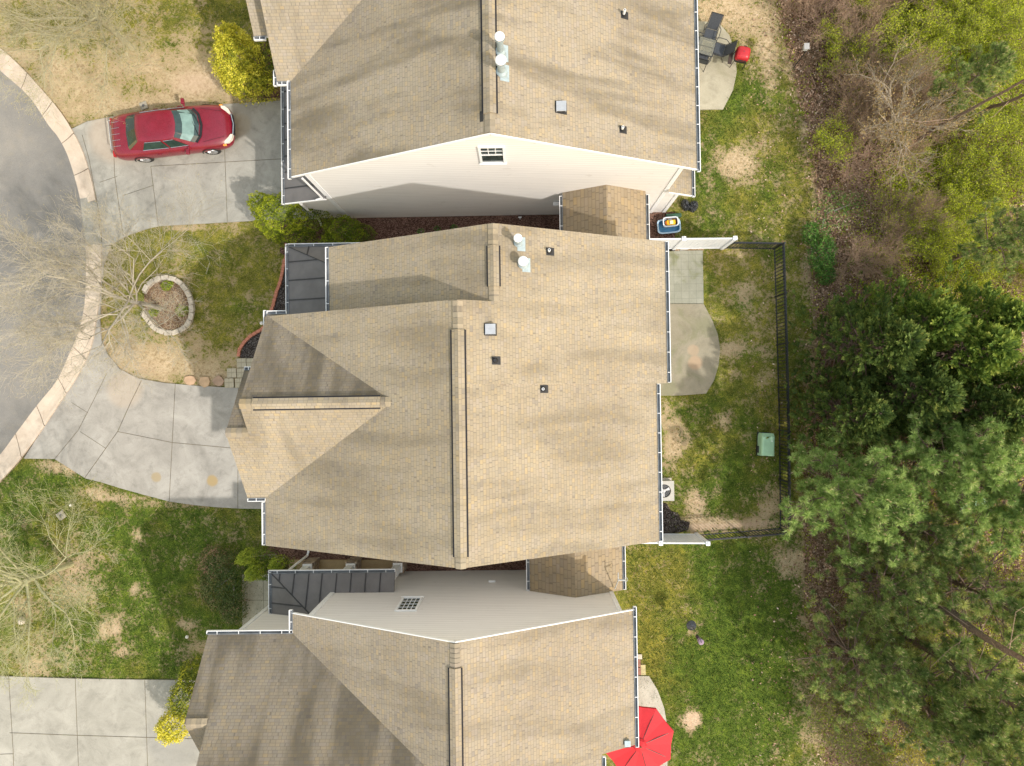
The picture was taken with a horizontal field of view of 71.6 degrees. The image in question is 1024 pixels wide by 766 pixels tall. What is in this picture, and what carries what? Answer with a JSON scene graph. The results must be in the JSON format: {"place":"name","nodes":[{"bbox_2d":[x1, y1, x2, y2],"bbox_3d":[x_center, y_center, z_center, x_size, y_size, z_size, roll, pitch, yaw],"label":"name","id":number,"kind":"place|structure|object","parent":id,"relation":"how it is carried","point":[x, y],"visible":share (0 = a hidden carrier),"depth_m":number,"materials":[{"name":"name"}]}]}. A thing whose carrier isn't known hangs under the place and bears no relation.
{"place":"outdoors","nodes":[
{"label":"outdoors","id":0,"kind":"place"},
{"bbox_2d":[0,71,85,453],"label":"road","id":1,"kind":"structure","parent":0,"point":[36,172],"depth_m":30.00,"materials":[{"name":"asphalt"}]},
{"bbox_2d":[80,196,101,244],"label":"curb","id":2,"kind":"structure","parent":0,"point":[88,206],"depth_m":29.95,"materials":[{"name":"concrete"}]},
{"bbox_2d":[0,676,199,765],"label":"driveway","id":3,"kind":"structure","parent":0,"point":[109,707],"depth_m":29.58,"materials":[{"name":"concrete"}]},
{"bbox_2d":[0,135,273,765],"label":"joint","id":4,"kind":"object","parent":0,"point":[146,737],"depth_m":29.77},
{"bbox_2d":[24,246,264,508],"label":"driveway","id":5,"kind":"structure","parent":0,"point":[208,474],"depth_m":29.76,"materials":[{"name":"concrete"}]},
{"bbox_2d":[72,101,315,245],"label":"driveway","id":6,"kind":"structure","parent":0,"point":[258,133],"depth_m":29.94,"materials":[{"name":"concrete"}]},
{"bbox_2d":[108,98,235,162],"bbox_3d":[-13.988,-10.402,29.270,5.080,1.451,2.320,-6,89,1],"label":"car","id":7,"kind":"object","parent":6,"relation":"on","point":[146,136],"visible":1,"depth_m":28.99,"materials":[{"name":"red paint"}]},
{"bbox_2d":[242,574,267,625],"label":"path","id":8,"kind":"structure","parent":0,"point":[253,604],"depth_m":29.56,"materials":[{"name":"concrete"}]},
{"bbox_2d":[0,0,1023,765],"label":"ground","id":9,"kind":"structure","parent":0,"point":[238,286],"depth_m":29.66,"materials":[{"name":"plant"}]},
{"bbox_2d":[1,73,99,481],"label":"kerb base","id":10,"kind":"object","parent":9,"relation":"on","point":[83,313],"visible":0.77,"depth_m":29.89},
{"bbox_2d":[0,48,101,482],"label":"kerb","id":11,"kind":"structure","parent":10,"relation":"on","point":[29,431],"depth_m":29.88,"materials":[{"name":"concrete"}]},
{"bbox_2d":[0,468,123,708],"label":"budding tree","id":12,"kind":"object","parent":9,"relation":"on","point":[18,582],"visible":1,"depth_m":25.82,"materials":[{"name":"plant"}]},
{"bbox_2d":[0,0,172,128],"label":"budding tree","id":13,"kind":"object","parent":9,"relation":"on","point":[96,14],"visible":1,"depth_m":25.87,"materials":[{"name":"plant"}]},
{"bbox_2d":[140,275,194,335],"bbox_3d":[-14.437,-3.254,29.766,2.256,0.210,2.543,-1,89,1],"label":"stone planter","id":14,"kind":"object","parent":9,"relation":"on","point":[149,286],"visible":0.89,"depth_m":29.76,"materials":[{"name":"stone"}]},
{"bbox_2d":[0,165,234,408],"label":"bare tree","id":15,"kind":"object","parent":14,"relation":"in","point":[56,340],"visible":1,"depth_m":25.45,"materials":[{"name":"grey plant"}]},
{"bbox_2d":[152,655,200,746],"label":"golden cypress","id":16,"kind":"object","parent":9,"relation":"on","point":[166,732],"visible":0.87,"depth_m":28.00,"materials":[{"name":"yellow plant"}]},
{"bbox_2d":[196,543,251,625],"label":"juniper","id":17,"kind":"object","parent":9,"relation":"on","point":[220,583],"visible":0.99,"depth_m":28.76,"materials":[{"name":"green plant"}]},
{"bbox_2d":[237,256,284,356],"bbox_3d":[-10.281,-3.149,29.770,0.642,0.109,4.735,26,89,1],"label":"brick edging","id":18,"kind":"object","parent":9,"relation":"on","point":[242,344],"visible":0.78,"depth_m":29.73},
{"bbox_2d":[240,270,285,357],"bbox_3d":[-9.123,-3.389,29.818,4.700,0.062,4.751,-1,89,1],"label":"mulch bed","id":19,"kind":"object","parent":9,"relation":"on","point":[249,348],"visible":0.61,"depth_m":29.78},
{"bbox_2d":[245,40,280,97],"bbox_3d":[-10.287,-13.917,30.030,2.047,0.056,3.752,-1,89,1],"label":"mulch bed","id":20,"kind":"object","parent":9,"relation":"on","point":[274,94],"visible":0.21,"depth_m":29.98,"materials":[{"name":"brown soil"}]},
{"bbox_2d":[208,20,280,105],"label":"golden cypress","id":21,"kind":"object","parent":20,"relation":"on","point":[255,74],"visible":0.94,"depth_m":28.13,"materials":[{"name":"yellow plant"}]},
{"bbox_2d":[289,560,391,569],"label":"porch floor","id":22,"kind":"structure","parent":9,"relation":"on","point":[365,564],"depth_m":29.43,"materials":[{"name":"concrete"}]},
{"bbox_2d":[259,546,529,573],"bbox_3d":[-4.791,7.496,29.559,12.302,0.058,1.614,-1,89,1],"label":"mulch bed","id":23,"kind":"object","parent":9,"relation":"on","point":[297,554],"visible":0.13,"depth_m":29.54,"materials":[{"name":"brown soil"}]},
{"bbox_2d":[235,545,300,582],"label":"arborvitae","id":24,"kind":"object","parent":23,"relation":"on","point":[255,568],"visible":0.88,"depth_m":28.07,"materials":[{"name":"green plant"}]},
{"bbox_2d":[184,546,638,765],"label":"house","id":25,"kind":"structure","parent":9,"relation":"on","point":[353,663],"depth_m":22.31,"materials":[{"name":"beige"}]},
{"bbox_2d":[394,596,423,611],"bbox_3d":[-3.583,7.700,24.757,0.808,1.607,0.090,-1,89,1],"label":"window","id":26,"kind":"structure","parent":25,"relation":"in","point":[407,603],"depth_m":24.80,"materials":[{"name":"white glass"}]},
{"bbox_2d":[225,223,670,568],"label":"house","id":27,"kind":"structure","parent":9,"relation":"on","point":[473,396],"depth_m":21.75,"materials":[{"name":"beige"}]},
{"bbox_2d":[246,0,700,239],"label":"house","id":28,"kind":"structure","parent":9,"relation":"on","point":[582,116],"depth_m":22.61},
{"bbox_2d":[478,146,506,164],"bbox_3d":[-0.617,-7.132,22.219,0.885,1.541,0.090,-1,89,1],"label":"window","id":29,"kind":"structure","parent":28,"relation":"in","point":[488,155],"depth_m":22.20,"materials":[{"name":"white glass"}]},
{"bbox_2d":[280,212,674,255],"bbox_3d":[-1.466,-5.743,29.755,16.593,0.058,2.646,-1,89,1],"label":"mulch bed","id":30,"kind":"object","parent":9,"relation":"on","point":[387,227],"visible":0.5,"depth_m":29.77,"materials":[{"name":"brown soil"}]},
{"bbox_2d":[247,190,331,247],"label":"arborvitae","id":31,"kind":"object","parent":30,"relation":"on","point":[261,206],"visible":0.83,"depth_m":27.82,"materials":[{"name":"green plant"}]},
{"bbox_2d":[318,214,377,242],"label":"bush","id":32,"kind":"object","parent":30,"relation":"on","point":[328,234],"visible":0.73,"depth_m":28.55,"materials":[{"name":"green plant"}]},
{"bbox_2d":[663,503,689,533],"bbox_3d":[5.973,5.644,29.442,2.802,0.056,1.613,-1,89,1],"label":"mulch bed","id":33,"kind":"object","parent":9,"relation":"on","point":[671,527],"visible":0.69,"depth_m":29.40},
{"bbox_2d":[643,532,710,545],"bbox_3d":[5.920,6.235,28.425,3.574,1.970,0.200,0,89,1],"label":"white fence","id":34,"kind":"object","parent":9,"relation":"on","point":[694,538],"visible":0.55,"depth_m":28.19,"materials":[{"name":"plastic"}]},
{"bbox_2d":[650,236,736,249],"bbox_3d":[6.895,-5.626,28.629,3.856,1.970,0.200,0,89,1],"label":"white fence","id":35,"kind":"object","parent":9,"relation":"on","point":[683,242],"visible":0.7,"depth_m":28.39,"materials":[{"name":"plastic"}]},
{"bbox_2d":[700,242,791,540],"bbox_3d":[9.315,0.306,28.838,3.478,1.265,11.940,-1,89,1],"label":"black fence","id":36,"kind":"object","parent":9,"relation":"on","point":[786,343],"visible":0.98,"depth_m":28.57,"materials":[{"name":"metal"}]},
{"bbox_2d":[756,432,774,455],"bbox_3d":[10.409,2.526,29.125,0.620,0.620,0.980,2,89,1],"label":"utility cabinet","id":37,"kind":"object","parent":9,"relation":"on","point":[765,447],"visible":1,"depth_m":28.84,"materials":[{"name":"green metal"}]},
{"bbox_2d":[800,221,838,285],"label":"leafy shrub","id":38,"kind":"object","parent":9,"relation":"on","point":[829,268],"visible":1,"depth_m":28.77,"materials":[{"name":"green plant"}]},
{"bbox_2d":[793,0,869,55],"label":"bare shrub","id":39,"kind":"object","parent":9,"relation":"on","point":[829,8],"visible":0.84,"depth_m":28.58,"materials":[{"name":"plant"}]},
{"bbox_2d":[766,355,899,461],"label":"cedar tree","id":40,"kind":"object","parent":9,"relation":"on","point":[878,413],"visible":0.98,"depth_m":25.93,"materials":[{"name":"green plant"}]},
{"bbox_2d":[808,106,861,172],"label":"leafy sapling","id":41,"kind":"object","parent":9,"relation":"on","point":[825,140],"visible":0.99,"depth_m":28.55,"materials":[{"name":"plant"}]},
{"bbox_2d":[798,677,871,745],"bbox_3d":[12.921,12.937,28.247,3.271,2.225,2.669,6,89,1],"label":"olive thicket","id":42,"kind":"object","parent":9,"relation":"on","point":[837,711],"visible":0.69,"depth_m":28.10,"materials":[{"name":"green plant"}]},
{"bbox_2d":[811,10,859,65],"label":"leafy sapling","id":43,"kind":"object","parent":9,"relation":"on","point":[833,28],"visible":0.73,"depth_m":28.64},
{"bbox_2d":[809,187,865,241],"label":"leafy shrub","id":44,"kind":"object","parent":9,"relation":"on","point":[825,219],"visible":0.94,"depth_m":29.00,"materials":[{"name":"green plant"}]},
{"bbox_2d":[812,27,872,77],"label":"bush","id":45,"kind":"object","parent":9,"relation":"on","point":[865,51],"visible":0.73,"depth_m":28.60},
{"bbox_2d":[803,688,883,765],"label":"olive thicket","id":46,"kind":"object","parent":9,"relation":"on","point":[842,739],"visible":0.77,"depth_m":27.91,"materials":[{"name":"green plant"}]},
{"bbox_2d":[778,426,929,572],"bbox_3d":[12.186,3.950,25.755,4.778,7.438,5.202,22,89,1],"label":"pine tree","id":47,"kind":"object","parent":9,"relation":"on","point":[893,495],"visible":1,"depth_m":24.63,"materials":[{"name":"green plant"}]},
{"bbox_2d":[824,232,883,286],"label":"bare thicket","id":48,"kind":"object","parent":9,"relation":"on","point":[856,259],"visible":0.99,"depth_m":28.57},
{"bbox_2d":[820,124,891,195],"bbox_3d":[13.761,-9.059,28.721,2.658,2.339,2.937,-1,89,1],"label":"bare shrub","id":49,"kind":"object","parent":9,"relation":"on","point":[853,166],"visible":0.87,"depth_m":28.64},
{"bbox_2d":[826,3,885,72],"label":"bare thicket","id":50,"kind":"object","parent":9,"relation":"on","point":[872,30],"visible":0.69,"depth_m":28.42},
{"bbox_2d":[784,285,929,417],"bbox_3d":[13.116,-1.184,26.125,4.986,6.838,5.251,-1,89,1],"label":"cedar tree","id":51,"kind":"object","parent":9,"relation":"on","point":[905,348],"visible":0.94,"depth_m":25.43,"materials":[{"name":"green plant"}]},
{"bbox_2d":[782,588,935,744],"bbox_3d":[12.688,10.614,26.209,5.474,6.250,5.110,34,90,1],"label":"pine tree","id":52,"kind":"object","parent":9,"relation":"on","point":[902,689],"visible":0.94,"depth_m":25.54,"materials":[{"name":"green plant"}]},
{"bbox_2d":[826,41,893,123],"bbox_3d":[14.016,-11.910,28.348,2.439,2.936,3.157,-9,89,1],"label":"bare thicket","id":53,"kind":"object","parent":9,"relation":"on","point":[855,82],"visible":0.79,"depth_m":28.39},
{"bbox_2d":[821,0,900,42],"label":"bare thicket","id":54,"kind":"object","parent":9,"relation":"on","point":[872,10],"visible":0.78,"depth_m":28.32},
{"bbox_2d":[819,59,908,145],"bbox_3d":[14.176,-11.392,28.519,3.736,2.594,3.462,-1,89,1],"label":"bare shrub","id":55,"kind":"object","parent":9,"relation":"on","point":[845,105],"visible":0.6,"depth_m":28.45,"materials":[{"name":"brown plant"}]},
{"bbox_2d":[825,593,909,671],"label":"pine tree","id":56,"kind":"object","parent":9,"relation":"on","point":[856,615],"visible":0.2,"depth_m":28.13,"materials":[{"name":"green plant"}]},
{"bbox_2d":[849,230,901,284],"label":"bare thicket","id":57,"kind":"object","parent":9,"relation":"on","point":[871,269],"visible":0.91,"depth_m":28.63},
{"bbox_2d":[809,521,957,650],"bbox_3d":[14.170,7.222,26.318,5.353,6.111,4.997,32,90,1],"label":"pine tree","id":58,"kind":"object","parent":9,"relation":"on","point":[925,609],"visible":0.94,"depth_m":25.51,"materials":[{"name":"green plant"}]},
{"bbox_2d":[843,63,923,143],"bbox_3d":[14.831,-11.115,28.330,2.423,2.917,3.137,-41,89,0],"label":"bare thicket","id":59,"kind":"object","parent":9,"relation":"on","point":[867,95],"visible":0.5,"depth_m":28.35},
{"bbox_2d":[749,0,1023,765],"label":"leaf litter","id":60,"kind":"object","parent":9,"relation":"on","point":[839,230],"visible":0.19,"depth_m":29.48,"materials":[{"name":"brown plant"}]},
{"bbox_2d":[807,333,967,455],"bbox_3d":[14.085,0.398,26.082,4.986,6.838,5.251,-44,89,0],"label":"cedar tree","id":61,"kind":"object","parent":9,"relation":"on","point":[933,386],"visible":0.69,"depth_m":24.16,"materials":[{"name":"green plant"}]},
{"bbox_2d":[806,254,971,389],"bbox_3d":[14.277,-1.873,26.248,5.387,6.594,5.486,44,90,1],"label":"cedar tree","id":62,"kind":"object","parent":9,"relation":"on","point":[951,319],"visible":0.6,"depth_m":24.69,"materials":[{"name":"green plant"}]},
{"bbox_2d":[850,69,928,152],"bbox_3d":[15.228,-10.867,28.277,2.505,3.015,3.243,42,90,1],"label":"bare thicket","id":63,"kind":"object","parent":9,"relation":"on","point":[864,121],"visible":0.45,"depth_m":28.29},
{"bbox_2d":[859,0,933,63],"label":"leafy sapling","id":64,"kind":"object","parent":9,"relation":"on","point":[891,15],"visible":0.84,"depth_m":28.42,"materials":[{"name":"plant"}]},
{"bbox_2d":[769,0,1023,765],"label":"brushwood","id":65,"kind":"object","parent":9,"relation":"on","point":[871,220],"visible":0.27,"depth_m":29.25,"materials":[{"name":"plant"}]},
{"bbox_2d":[868,212,926,275],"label":"bare thicket","id":66,"kind":"object","parent":9,"relation":"on","point":[898,241],"visible":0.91,"depth_m":28.43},
{"bbox_2d":[867,173,937,243],"bbox_3d":[15.680,-7.143,28.576,2.638,2.526,2.815,-41,89,0],"label":"bare shrub","id":67,"kind":"object","parent":9,"relation":"on","point":[896,212],"visible":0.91,"depth_m":28.42,"materials":[{"name":"plant"}]},
{"bbox_2d":[868,128,936,186],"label":"bare thicket","id":68,"kind":"object","parent":9,"relation":"on","point":[922,147],"visible":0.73,"depth_m":28.52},
{"bbox_2d":[785,0,1023,765],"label":"undergrowth","id":69,"kind":"object","parent":9,"relation":"on","point":[949,182],"visible":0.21,"depth_m":29.33,"materials":[{"name":"plant"}]},
{"bbox_2d":[876,26,942,80],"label":"bare thicket","id":70,"kind":"object","parent":9,"relation":"on","point":[901,61],"visible":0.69,"depth_m":28.63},
{"bbox_2d":[882,4,959,67],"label":"leafy sapling","id":71,"kind":"object","parent":9,"relation":"on","point":[926,17],"visible":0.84,"depth_m":28.39,"materials":[{"name":"plant"}]},
{"bbox_2d":[883,185,964,241],"bbox_3d":[16.303,-6.675,28.300,2.960,2.752,2.286,-6,89,1],"label":"bare thicket","id":72,"kind":"object","parent":9,"relation":"on","point":[934,199],"visible":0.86,"depth_m":28.27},
{"bbox_2d":[842,27,1007,203],"bbox_3d":[15.250,-9.846,27.221,5.329,4.910,6.118,-1,89,1],"label":"bare tree","id":73,"kind":"object","parent":9,"relation":"on","point":[903,119],"visible":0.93,"depth_m":26.47,"materials":[{"name":"brown plant"}]},
{"bbox_2d":[866,474,983,597],"bbox_3d":[15.553,5.577,26.597,4.543,5.555,4.866,-12,89,1],"label":"pine tree","id":74,"kind":"object","parent":9,"relation":"on","point":[948,547],"visible":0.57,"depth_m":25.11,"materials":[{"name":"green plant"}]},
{"bbox_2d":[898,203,953,267],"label":"leafy sapling","id":75,"kind":"object","parent":9,"relation":"on","point":[921,245],"visible":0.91,"depth_m":28.33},
{"bbox_2d":[829,287,1023,439],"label":"cedar tree","id":76,"kind":"object","parent":9,"relation":"on","point":[1000,354],"visible":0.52,"depth_m":23.48,"materials":[{"name":"green plant"}]},
{"bbox_2d":[833,623,1021,765],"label":"pine tree","id":77,"kind":"object","parent":9,"relation":"on","point":[973,723],"visible":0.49,"depth_m":24.54,"materials":[{"name":"green plant"}]},
{"bbox_2d":[901,100,965,155],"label":"bare thicket","id":78,"kind":"object","parent":9,"relation":"on","point":[945,133],"visible":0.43,"depth_m":28.59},
{"bbox_2d":[865,395,1023,537],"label":"pine tree","id":79,"kind":"object","parent":9,"relation":"on","point":[998,463],"visible":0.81,"depth_m":23.84,"materials":[{"name":"green plant"}]},
{"bbox_2d":[883,697,1010,765],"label":"budding tree","id":80,"kind":"object","parent":9,"relation":"on","point":[914,753],"visible":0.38,"depth_m":26.36,"materials":[{"name":"green plant"}]},
{"bbox_2d":[925,183,977,235],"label":"leafy sapling","id":81,"kind":"object","parent":9,"relation":"on","point":[960,207],"visible":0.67,"depth_m":28.45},
{"bbox_2d":[926,215,978,279],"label":"leafy sapling","id":82,"kind":"object","parent":9,"relation":"on","point":[947,241],"visible":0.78,"depth_m":28.28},
{"bbox_2d":[929,139,979,185],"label":"leafy sapling","id":83,"kind":"object","parent":9,"relation":"on","point":[949,160],"visible":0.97,"depth_m":28.69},
{"bbox_2d":[890,255,1023,374],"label":"cedar tree","id":84,"kind":"object","parent":9,"relation":"on","point":[1009,314],"visible":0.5,"depth_m":25.02,"materials":[{"name":"green plant"}]},
{"bbox_2d":[893,506,1023,671],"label":"pine tree","id":85,"kind":"object","parent":9,"relation":"on","point":[1000,601],"visible":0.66,"depth_m":24.99,"materials":[{"name":"green plant"}]},
{"bbox_2d":[893,347,1023,464],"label":"cedar tree","id":86,"kind":"object","parent":9,"relation":"on","point":[1008,409],"visible":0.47,"depth_m":24.02,"materials":[{"name":"green plant"}]},
{"bbox_2d":[895,629,1023,760],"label":"pine tree","id":87,"kind":"object","parent":9,"relation":"on","point":[1003,720],"visible":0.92,"depth_m":22.89,"materials":[{"name":"green plant"}]},
{"bbox_2d":[942,8,983,52],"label":"leafy sapling","id":88,"kind":"object","parent":9,"relation":"on","point":[965,30],"visible":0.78,"depth_m":28.68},
{"bbox_2d":[904,584,1023,684],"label":"dead tree","id":89,"kind":"object","parent":9,"relation":"on","point":[967,625],"visible":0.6,"depth_m":23.39,"materials":[{"name":"brown wood"}]},
{"bbox_2d":[906,79,1023,144],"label":"dead tree","id":90,"kind":"object","parent":9,"relation":"on","point":[976,105],"visible":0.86,"depth_m":24.92,"materials":[{"name":"brown wood"}]},
{"bbox_2d":[917,39,1017,123],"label":"leafy sapling","id":91,"kind":"object","parent":9,"relation":"on","point":[987,62],"visible":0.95,"depth_m":25.12,"materials":[{"name":"green plant"}]},
{"bbox_2d":[930,241,1004,290],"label":"leafy sapling","id":92,"kind":"object","parent":9,"relation":"on","point":[980,280],"visible":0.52,"depth_m":28.36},
{"bbox_2d":[915,691,1023,765],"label":"pine tree","id":93,"kind":"object","parent":9,"relation":"on","point":[983,758],"visible":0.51,"depth_m":23.36,"materials":[{"name":"green plant"}]},
{"bbox_2d":[924,416,1023,559],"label":"pine tree","id":94,"kind":"object","parent":9,"relation":"on","point":[1011,493],"visible":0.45,"depth_m":24.54,"materials":[{"name":"green plant"}]},
{"bbox_2d":[948,90,1002,145],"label":"leafy sapling","id":95,"kind":"object","parent":9,"relation":"on","point":[992,111],"visible":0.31,"depth_m":28.45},
{"bbox_2d":[934,196,1023,283],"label":"leafy sapling","id":96,"kind":"object","parent":9,"relation":"on","point":[1005,239],"visible":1,"depth_m":25.35,"materials":[{"name":"green plant"}]},
{"bbox_2d":[954,0,1004,52],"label":"leafy sapling","id":97,"kind":"object","parent":9,"relation":"on","point":[972,20],"visible":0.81,"depth_m":28.54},
{"bbox_2d":[938,346,1023,449],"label":"cedar tree","id":98,"kind":"object","parent":9,"relation":"on","point":[1015,374],"visible":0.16,"depth_m":24.81,"materials":[{"name":"green plant"}]},
{"bbox_2d":[953,150,1013,219],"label":"leafy sapling","id":99,"kind":"object","parent":9,"relation":"on","point":[999,181],"visible":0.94,"depth_m":28.30,"materials":[{"name":"plant"}]},
{"bbox_2d":[946,110,1023,167],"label":"leafy sapling","id":100,"kind":"object","parent":9,"relation":"on","point":[997,131],"visible":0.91,"depth_m":28.32,"materials":[{"name":"plant"}]},
{"bbox_2d":[966,182,1011,227],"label":"leafy sapling","id":101,"kind":"object","parent":9,"relation":"on","point":[992,211],"visible":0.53,"depth_m":28.59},
{"bbox_2d":[966,0,1021,35],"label":"leafy sapling","id":102,"kind":"object","parent":9,"relation":"on","point":[996,11],"visible":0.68,"depth_m":28.53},
{"bbox_2d":[979,1,1023,48],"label":"leafy sapling","id":103,"kind":"object","parent":9,"relation":"on","point":[1012,30],"visible":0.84,"depth_m":28.58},
{"bbox_2d":[993,139,1023,205],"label":"leafy sapling","id":104,"kind":"object","parent":9,"relation":"on","point":[1016,163],"visible":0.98,"depth_m":28.33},
{"bbox_2d":[638,675,666,765],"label":"patio","id":105,"kind":"structure","parent":0,"point":[649,696],"depth_m":29.26,"materials":[{"name":"concrete"}]},
{"bbox_2d":[606,706,673,765],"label":"parasol","id":106,"kind":"object","parent":105,"relation":"on","point":[656,731],"visible":0.59,"depth_m":27.18,"materials":[{"name":"red fabric"}]},
{"bbox_2d":[669,250,703,303],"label":"patio","id":107,"kind":"structure","parent":0,"point":[686,276],"depth_m":29.56,"materials":[{"name":"concrete"}]},
{"bbox_2d":[657,304,719,395],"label":"patio","id":108,"kind":"structure","parent":0,"point":[695,350],"depth_m":29.50,"materials":[{"name":"concrete"}]},
{"bbox_2d":[702,12,723,41],"bbox_3d":[8.232,-14.531,29.224,0.708,1.020,0.924,16,89,1],"label":"patio chair","id":109,"kind":"object","parent":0,"point":[714,22],"visible":0.95,"depth_m":29.18,"materials":[{"name":"fabric"}]},
{"bbox_2d":[698,21,736,109],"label":"patio","id":110,"kind":"structure","parent":0,"point":[716,78],"depth_m":29.69,"materials":[{"name":"concrete"}]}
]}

